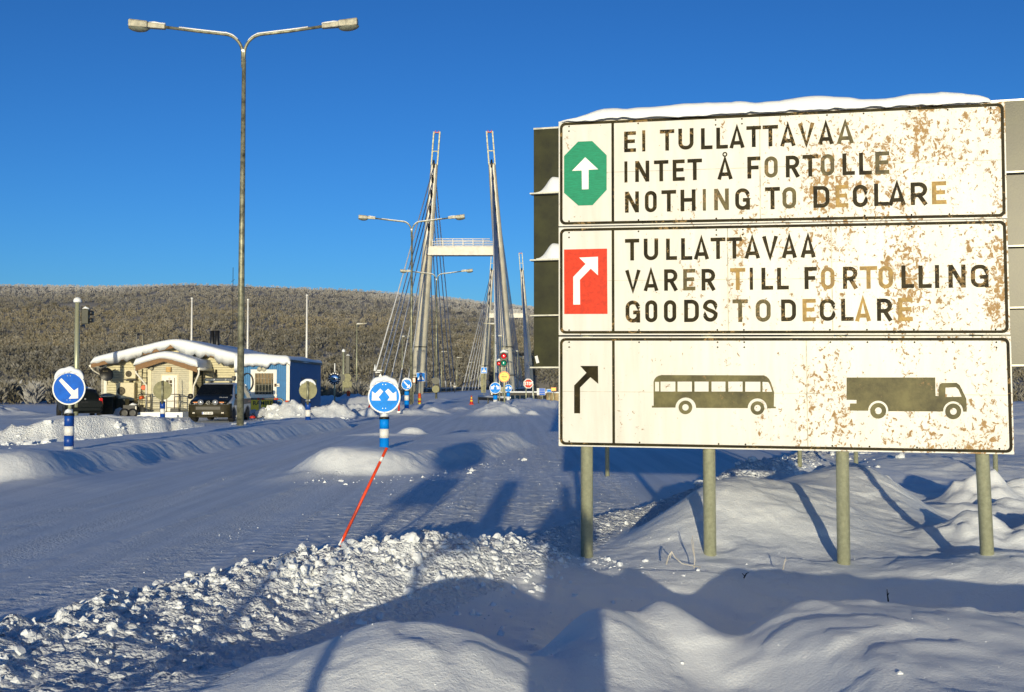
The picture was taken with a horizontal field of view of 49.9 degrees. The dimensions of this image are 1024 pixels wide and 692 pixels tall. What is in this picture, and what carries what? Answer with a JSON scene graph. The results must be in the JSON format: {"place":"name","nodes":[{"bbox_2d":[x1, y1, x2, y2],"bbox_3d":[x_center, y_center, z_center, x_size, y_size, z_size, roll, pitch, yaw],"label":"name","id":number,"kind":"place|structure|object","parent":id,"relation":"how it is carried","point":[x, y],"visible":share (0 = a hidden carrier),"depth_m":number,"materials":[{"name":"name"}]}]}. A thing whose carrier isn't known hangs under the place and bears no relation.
{"place":"outdoors","nodes":[
{"label":"outdoors","id":0,"kind":"place"},
{"bbox_2d":[0,393,1023,691],"bbox_3d":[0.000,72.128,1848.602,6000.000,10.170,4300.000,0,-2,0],"label":"ground","id":1,"kind":"structure","parent":0,"point":[164,499],"depth_m":9.62,"materials":[{"name":"white snow"}]},
{"bbox_2d":[52,366,85,448],"bbox_3d":[-8.547,1.472,21.241,0.640,2.168,0.232,0,-2,0],"label":"keep side sign","id":2,"kind":"object","parent":1,"relation":"on","point":[69,387],"visible":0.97,"depth_m":21.24,"materials":[{"name":"blue metal"}]},
{"bbox_2d":[55,387,102,415],"bbox_3d":[-21.807,2.819,55.468,2.140,1.553,4.580,1,-2,-28],"label":"estate car","id":3,"kind":"object","parent":1,"relation":"on","point":[90,402],"visible":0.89,"depth_m":53.77,"materials":[{"name":"black paint"}]},
{"bbox_2d":[73,297,93,415],"bbox_3d":[-20.861,0.869,53.556,0.971,6.490,0.495,0,-2,0],"label":"signal post","id":4,"kind":"object","parent":1,"relation":"on","point":[86,313],"visible":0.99,"depth_m":53.47,"materials":[{"name":"metal"}]},
{"bbox_2d":[100,393,117,414],"bbox_3d":[-20.958,3.050,57.127,0.945,1.216,0.882,0,-2,0],"label":"waste bin","id":5,"kind":"object","parent":1,"relation":"on","point":[109,405],"visible":0.73,"depth_m":56.79,"materials":[{"name":"black plastic"}]},
{"bbox_2d":[114,395,129,408],"bbox_3d":[-20.459,3.119,57.525,0.855,1.104,0.798,0,-2,0],"label":"waste bin","id":6,"kind":"object","parent":1,"relation":"on","point":[120,403],"visible":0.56,"depth_m":57.22,"materials":[{"name":"black plastic"}]},
{"bbox_2d":[119,403,143,415],"bbox_3d":[-19.230,3.255,55.909,0.885,0.749,1.420,0,-2,0],"label":"cargo trailer","id":7,"kind":"object","parent":1,"relation":"on","point":[131,409],"visible":0.82,"depth_m":55.20,"materials":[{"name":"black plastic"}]},
{"bbox_2d":[153,380,171,416],"bbox_3d":[-15.201,2.525,47.933,0.820,2.047,0.246,0,-2,0],"label":"keep side sign","id":8,"kind":"object","parent":1,"relation":"on","point":[162,390],"visible":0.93,"depth_m":47.92,"materials":[{"name":"grey metal"}]},
{"bbox_2d":[133,351,216,416],"bbox_3d":[-17.568,2.020,57.314,3.587,3.486,3.900,0,-2,0],"label":"entrance porch","id":9,"kind":"object","parent":1,"relation":"on","point":[185,371],"visible":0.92,"depth_m":56.91,"materials":[{"name":"beige paint"}]},
{"bbox_2d":[139,391,144,411],"bbox_3d":[-18.719,2.849,55.709,0.300,1.114,0.150,0,-2,0],"label":"snow shovel","id":10,"kind":"object","parent":9,"relation":"on","point":[141,409],"visible":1,"depth_m":55.70,"materials":[{"name":"metal"}]},
{"bbox_2d":[162,376,176,410],"bbox_3d":[-17.699,2.436,56.898,0.764,1.824,0.038,0,-2,0],"label":"door","id":11,"kind":"structure","parent":9,"relation":"in","point":[170,379],"depth_m":56.90,"materials":[{"name":"white wood"}]},
{"bbox_2d":[170,378,178,411],"bbox_3d":[-17.054,2.483,55.781,0.450,1.751,0.168,0,-2,0],"label":"broom","id":12,"kind":"object","parent":9,"relation":"on","point":[174,409],"visible":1,"depth_m":55.69,"materials":[{"name":"black plastic"}]},
{"bbox_2d":[193,370,202,396],"bbox_3d":[-16.537,2.306,58.030,0.028,2.166,1.650,0,-2,0],"label":"side window","id":13,"kind":"structure","parent":9,"relation":"in","point":[199,382],"depth_m":57.88,"materials":[{"name":"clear glass"}]},
{"bbox_2d":[89,330,264,406],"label":"customs house","id":14,"kind":"structure","parent":1,"relation":"on","point":[113,366],"depth_m":58.23,"materials":[{"name":"wood"}]},
{"bbox_2d":[116,383,137,403],"bbox_3d":[-20.549,2.539,58.672,1.053,1.181,0.510,0,-2,0],"label":"heat pump","id":15,"kind":"object","parent":14,"relation":"attached to","point":[126,389],"visible":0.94,"depth_m":58.47,"materials":[{"name":"beige paint"}]},
{"bbox_2d":[123,369,137,382],"bbox_3d":[-20.338,1.599,58.776,0.678,0.724,0.370,0,-2,0],"label":"heat pump","id":16,"kind":"object","parent":14,"relation":"attached to","point":[130,375],"visible":0.99,"depth_m":58.64,"materials":[{"name":"beige paint"}]},
{"bbox_2d":[139,377,147,404],"bbox_3d":[-19.417,2.322,58.090,0.417,2.348,0.672,0,-2,0],"label":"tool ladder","id":17,"kind":"object","parent":14,"relation":"attached to","point":[142,388],"visible":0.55,"depth_m":57.83,"materials":[{"name":"metal"}]},
{"bbox_2d":[191,297,192,340],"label":"flagpole","id":18,"kind":"object","parent":1,"relation":"on","point":[191,316],"visible":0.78,"depth_m":74.10,"materials":[{"name":"white metal"}]},
{"bbox_2d":[188,376,250,421],"bbox_3d":[-13.268,2.388,50.167,2.325,2.033,4.800,0,-2,-1],"label":"police van","id":19,"kind":"object","parent":1,"relation":"on","point":[210,401],"visible":0.97,"depth_m":48.70,"materials":[{"name":"black metal"}]},
{"bbox_2d":[232,279,234,345],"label":"radio mast","id":20,"kind":"object","parent":1,"relation":"on","point":[232,322],"visible":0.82,"depth_m":78.09,"materials":[{"name":"metal"}]},
{"bbox_2d":[128,18,358,425],"bbox_3d":[-8.522,-3.621,34.753,7.345,13.572,0.340,0,-2,0],"label":"street lamp","id":21,"kind":"object","parent":1,"relation":"on","point":[349,24],"visible":0.99,"depth_m":34.80,"materials":[{"name":"metal"}]},
{"bbox_2d":[247,299,248,348],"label":"flagpole","id":22,"kind":"object","parent":1,"relation":"on","point":[247,323],"visible":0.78,"depth_m":74.07,"materials":[{"name":"white metal"}]},
{"bbox_2d":[246,413,264,418],"bbox_3d":[-11.748,3.178,50.412,0.946,0.296,0.354,0,-2,0],"label":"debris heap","id":23,"kind":"object","parent":1,"relation":"on","point":[252,416],"visible":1,"depth_m":50.40,"materials":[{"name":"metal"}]},
{"bbox_2d":[251,398,288,408],"bbox_3d":[-12.122,2.836,54.433,2.222,0.556,0.220,0,-2,0],"label":"barrier rail","id":24,"kind":"object","parent":1,"relation":"on","point":[259,399],"visible":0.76,"depth_m":54.40,"materials":[{"name":"metal"}]},
{"bbox_2d":[234,354,321,415],"bbox_3d":[-12.882,2.213,61.631,2.882,3.411,9.798,0,-2,0],"label":"blue cabin","id":25,"kind":"object","parent":1,"relation":"on","point":[279,376],"visible":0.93,"depth_m":56.95,"materials":[{"name":"metal"}]},
{"bbox_2d":[244,373,253,390],"bbox_3d":[-13.680,1.865,56.880,0.690,0.964,0.104,0,-2,0],"label":"hose coil","id":26,"kind":"object","parent":25,"relation":"hanging from","point":[252,380],"visible":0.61,"depth_m":56.85,"materials":[{"name":"black plastic"}]},
{"bbox_2d":[251,370,276,397],"bbox_3d":[-12.835,1.976,56.905,1.377,1.514,0.118,0,-2,0],"label":"window","id":27,"kind":"structure","parent":25,"relation":"in","point":[264,383],"depth_m":56.91,"materials":[{"name":"white glass"}]},
{"bbox_2d":[301,377,304,406],"bbox_3d":[-11.509,2.758,60.640,0.027,2.050,1.000,0,-2,0],"label":"side door","id":28,"kind":"structure","parent":25,"relation":"in","point":[302,378],"depth_m":60.45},
{"bbox_2d":[305,294,307,357],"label":"flagpole","id":29,"kind":"object","parent":1,"relation":"on","point":[306,326],"visible":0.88,"depth_m":74.06,"materials":[{"name":"white metal"}]},
{"bbox_2d":[299,379,316,419],"bbox_3d":[-7.395,2.200,39.932,0.650,2.030,0.242,0,-2,0],"label":"keep side sign","id":30,"kind":"object","parent":1,"relation":"on","point":[308,390],"visible":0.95,"depth_m":39.92,"materials":[{"name":"grey metal"}]},
{"bbox_2d":[328,363,340,400],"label":"traffic mirror","id":31,"kind":"object","parent":1,"relation":"on","point":[334,378],"visible":0.99,"depth_m":74.91,"materials":[{"name":"mirror"}]},
{"bbox_2d":[342,349,351,394],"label":"signal post","id":32,"kind":"object","parent":1,"relation":"on","point":[348,364],"visible":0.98,"depth_m":94.89,"materials":[{"name":"metal"}]},
{"bbox_2d":[339,374,351,392],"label":"round sign","id":33,"kind":"object","parent":32,"relation":"attached to","point":[347,379],"visible":0.72,"depth_m":94.83,"materials":[{"name":"metal"}]},
{"bbox_2d":[356,323,366,380],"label":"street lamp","id":34,"kind":"object","parent":1,"relation":"on","point":[356,346],"visible":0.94,"depth_m":125.02,"materials":[{"name":"metal"}]},
{"bbox_2d":[337,447,387,546],"bbox_3d":[-1.285,1.383,8.969,0.546,1.110,0.034,0,-2,-7],"label":"snow stake","id":35,"kind":"object","parent":1,"relation":"on","point":[362,497],"visible":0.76,"depth_m":8.98,"materials":[{"name":"red plastic"}]},
{"bbox_2d":[374,366,381,377],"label":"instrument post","id":36,"kind":"object","parent":1,"relation":"on","point":[378,372],"visible":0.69,"depth_m":117.69,"materials":[{"name":"metal"}]},
{"bbox_2d":[368,375,400,447],"bbox_3d":[-2.546,1.510,21.942,0.650,1.859,0.237,0,-2,0],"label":"keep side sign","id":37,"kind":"object","parent":1,"relation":"on","point":[384,396],"visible":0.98,"depth_m":21.93,"materials":[{"name":"blue metal"}]},
{"bbox_2d":[402,335,409,394],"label":"bridge lamp","id":38,"kind":"object","parent":1,"relation":"on","point":[402,358],"visible":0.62,"depth_m":152.00,"materials":[{"name":"metal"}]},
{"bbox_2d":[401,377,411,407],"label":"keep side sign","id":39,"kind":"object","parent":1,"relation":"on","point":[406,384],"visible":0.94,"depth_m":65.90,"materials":[{"name":"blue metal"}]},
{"bbox_2d":[358,214,464,404],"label":"street lamp","id":40,"kind":"object","parent":1,"relation":"on","point":[365,217],"visible":1,"depth_m":75.16,"materials":[{"name":"metal"}]},
{"bbox_2d":[413,377,417,402],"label":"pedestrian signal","id":41,"kind":"object","parent":1,"relation":"on","point":[415,380],"visible":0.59,"depth_m":77.86,"materials":[{"name":"metal"}]},
{"bbox_2d":[418,393,420,403],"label":"warning post","id":42,"kind":"object","parent":1,"relation":"on","point":[419,398],"visible":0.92,"depth_m":75.83,"materials":[{"name":"orange paint"}]},
{"bbox_2d":[416,373,424,392],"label":"crossing sign","id":43,"kind":"object","parent":1,"relation":"on","point":[421,376],"visible":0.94,"depth_m":79.96,"materials":[{"name":"metal"}]},
{"bbox_2d":[432,377,438,392],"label":"round sign","id":44,"kind":"object","parent":1,"relation":"on","point":[435,381],"visible":1,"depth_m":107.75,"materials":[{"name":"metal"}]},
{"bbox_2d":[400,269,472,398],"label":"street lamp","id":45,"kind":"object","parent":1,"relation":"on","point":[467,271],"visible":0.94,"depth_m":110.17,"materials":[{"name":"metal"}]},
{"bbox_2d":[441,351,446,386],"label":"bridge lamp","id":46,"kind":"object","parent":1,"relation":"on","point":[441,367],"visible":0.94,"depth_m":214.94,"materials":[{"name":"metal"}]},
{"bbox_2d":[372,130,534,398],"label":"cable stayed bridge","id":47,"kind":"structure","parent":1,"relation":"on","point":[502,315],"depth_m":167.92,"materials":[{"name":"metal"}]},
{"bbox_2d":[481,374,485,392],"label":"ladder board","id":48,"kind":"object","parent":1,"relation":"on","point":[483,383],"visible":1,"depth_m":117.35,"materials":[{"name":"metal"}]},
{"bbox_2d":[481,367,486,372],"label":"crossing sign","id":49,"kind":"object","parent":1,"relation":"on","point":[483,369],"visible":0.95,"depth_m":116.97,"materials":[{"name":"metal"}]},
{"bbox_2d":[484,323,494,381],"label":"bridge lamp","id":50,"kind":"object","parent":1,"relation":"on","point":[494,347],"visible":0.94,"depth_m":118.01,"materials":[{"name":"metal"}]},
{"bbox_2d":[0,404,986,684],"bbox_3d":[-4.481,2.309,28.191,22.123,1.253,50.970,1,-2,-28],"label":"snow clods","id":51,"kind":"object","parent":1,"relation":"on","point":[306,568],"visible":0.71,"depth_m":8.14,"materials":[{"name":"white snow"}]},
{"bbox_2d":[478,395,510,403],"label":"guardrail","id":52,"kind":"object","parent":1,"relation":"on","point":[485,397],"visible":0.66,"depth_m":95.67,"materials":[{"name":"silver metal"}]},
{"bbox_2d":[490,382,500,401],"bbox_3d":[-0.941,2.984,61.933,0.640,1.918,0.252,0,-2,0],"label":"keep side sign","id":53,"kind":"object","parent":1,"relation":"on","point":[495,388],"visible":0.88,"depth_m":61.91,"materials":[{"name":"blue metal"}]},
{"bbox_2d":[492,335,501,386],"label":"bridge lamp","id":54,"kind":"object","parent":1,"relation":"on","point":[501,349],"visible":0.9,"depth_m":140.01,"materials":[{"name":"metal"}]},
{"bbox_2d":[496,359,499,400],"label":"traffic light","id":55,"kind":"object","parent":1,"relation":"on","point":[498,362],"visible":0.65,"depth_m":81.75,"materials":[{"name":"metal"}]},
{"bbox_2d":[500,346,509,402],"bbox_3d":[-0.396,2.108,64.770,0.609,4.250,0.627,0,-2,0],"label":"traffic light","id":56,"kind":"object","parent":1,"relation":"on","point":[503,359],"visible":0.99,"depth_m":64.72,"materials":[{"name":"metal"}]},
{"bbox_2d":[499,371,509,381],"bbox_3d":[-0.461,1.817,64.894,0.650,0.650,0.025,0,-2,0],"label":"toll sign","id":57,"kind":"object","parent":56,"relation":"attached to","point":[504,376],"visible":1,"depth_m":64.89,"materials":[{"name":"yellow metal"}]},
{"bbox_2d":[505,384,511,399],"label":"keep side sign","id":58,"kind":"object","parent":1,"relation":"on","point":[508,388],"visible":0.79,"depth_m":87.89,"materials":[{"name":"blue metal"}]},
{"bbox_2d":[0,377,1023,403],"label":"shrub thicket","id":59,"kind":"object","parent":1,"relation":"on","point":[12,391],"visible":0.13,"depth_m":95.27,"materials":[{"name":"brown wood"}]},
{"bbox_2d":[512,350,517,390],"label":"bridge lamp","id":60,"kind":"object","parent":1,"relation":"on","point":[517,368],"visible":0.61,"depth_m":184.93,"materials":[{"name":"metal"}]},
{"bbox_2d":[490,391,546,398],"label":"guardrail","id":61,"kind":"object","parent":1,"relation":"on","point":[519,393],"visible":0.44,"depth_m":111.84,"materials":[{"name":"silver metal"}]},
{"bbox_2d":[516,356,521,387],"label":"bridge lamp","id":62,"kind":"object","parent":1,"relation":"on","point":[521,369],"visible":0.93,"depth_m":224.93,"materials":[{"name":"metal"}]},
{"bbox_2d":[524,379,533,398],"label":"stop sign","id":63,"kind":"object","parent":1,"relation":"on","point":[528,383],"visible":0.96,"depth_m":83.93,"materials":[{"name":"red metal"}]},
{"bbox_2d":[532,384,544,398],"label":"direction sign","id":64,"kind":"object","parent":1,"relation":"on","point":[540,391],"visible":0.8,"depth_m":97.91,"materials":[{"name":"blue metal"}]},
{"bbox_2d":[543,392,558,400],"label":"concrete wall","id":65,"kind":"structure","parent":1,"relation":"on","point":[556,396],"depth_m":103.89,"materials":[{"name":"beige concrete"}]},
{"bbox_2d":[551,387,555,400],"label":"wall sign","id":66,"kind":"object","parent":1,"relation":"on","point":[553,389],"visible":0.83,"depth_m":102.42,"materials":[{"name":"yellow metal"}]},
{"bbox_2d":[666,551,700,567],"bbox_3d":[1.434,1.788,9.242,0.296,0.142,0.015,0,-2,0],"label":"twig","id":67,"kind":"object","parent":1,"relation":"on","point":[671,552],"visible":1,"depth_m":9.24,"materials":[{"name":"beige plant"}]},
{"bbox_2d":[691,535,694,567],"bbox_3d":[1.538,1.746,9.344,0.036,0.276,0.012,0,-2,0],"label":"twig","id":68,"kind":"object","parent":1,"relation":"on","point":[693,550],"visible":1,"depth_m":9.34,"materials":[{"name":"beige plant"}]},
{"bbox_2d":[530,98,1023,476],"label":"direction board","id":69,"kind":"object","parent":1,"relation":"on","point":[545,194],"visible":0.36,"depth_m":19.48,"materials":[{"name":"grey metal"}]},
{"bbox_2d":[559,92,1013,564],"bbox_3d":[2.364,0.037,9.859,3.925,4.539,0.234,0,-2,12],"label":"customs sign","id":70,"kind":"object","parent":1,"relation":"on","point":[898,168],"visible":1,"depth_m":9.80,"materials":[{"name":"white metal"}]},
{"bbox_2d":[0,285,1023,400],"bbox_3d":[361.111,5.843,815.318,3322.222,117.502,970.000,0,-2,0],"label":"hill","id":71,"kind":"structure","parent":0,"point":[262,292],"depth_m":651.92,"materials":[{"name":"brown plant"}]},
{"bbox_2d":[0,282,1023,398],"bbox_3d":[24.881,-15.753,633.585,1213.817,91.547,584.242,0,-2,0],"label":"birch wood","id":72,"kind":"object","parent":71,"relation":"on","point":[57,348],"visible":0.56,"depth_m":540.12,"materials":[{"name":"brown plant"}]},
{"bbox_2d":[0,0,1023,308],"label":"sky","id":73,"kind":"structure","parent":0,"point":[120,145],"materials":[{"name":"blue"}]}
]}

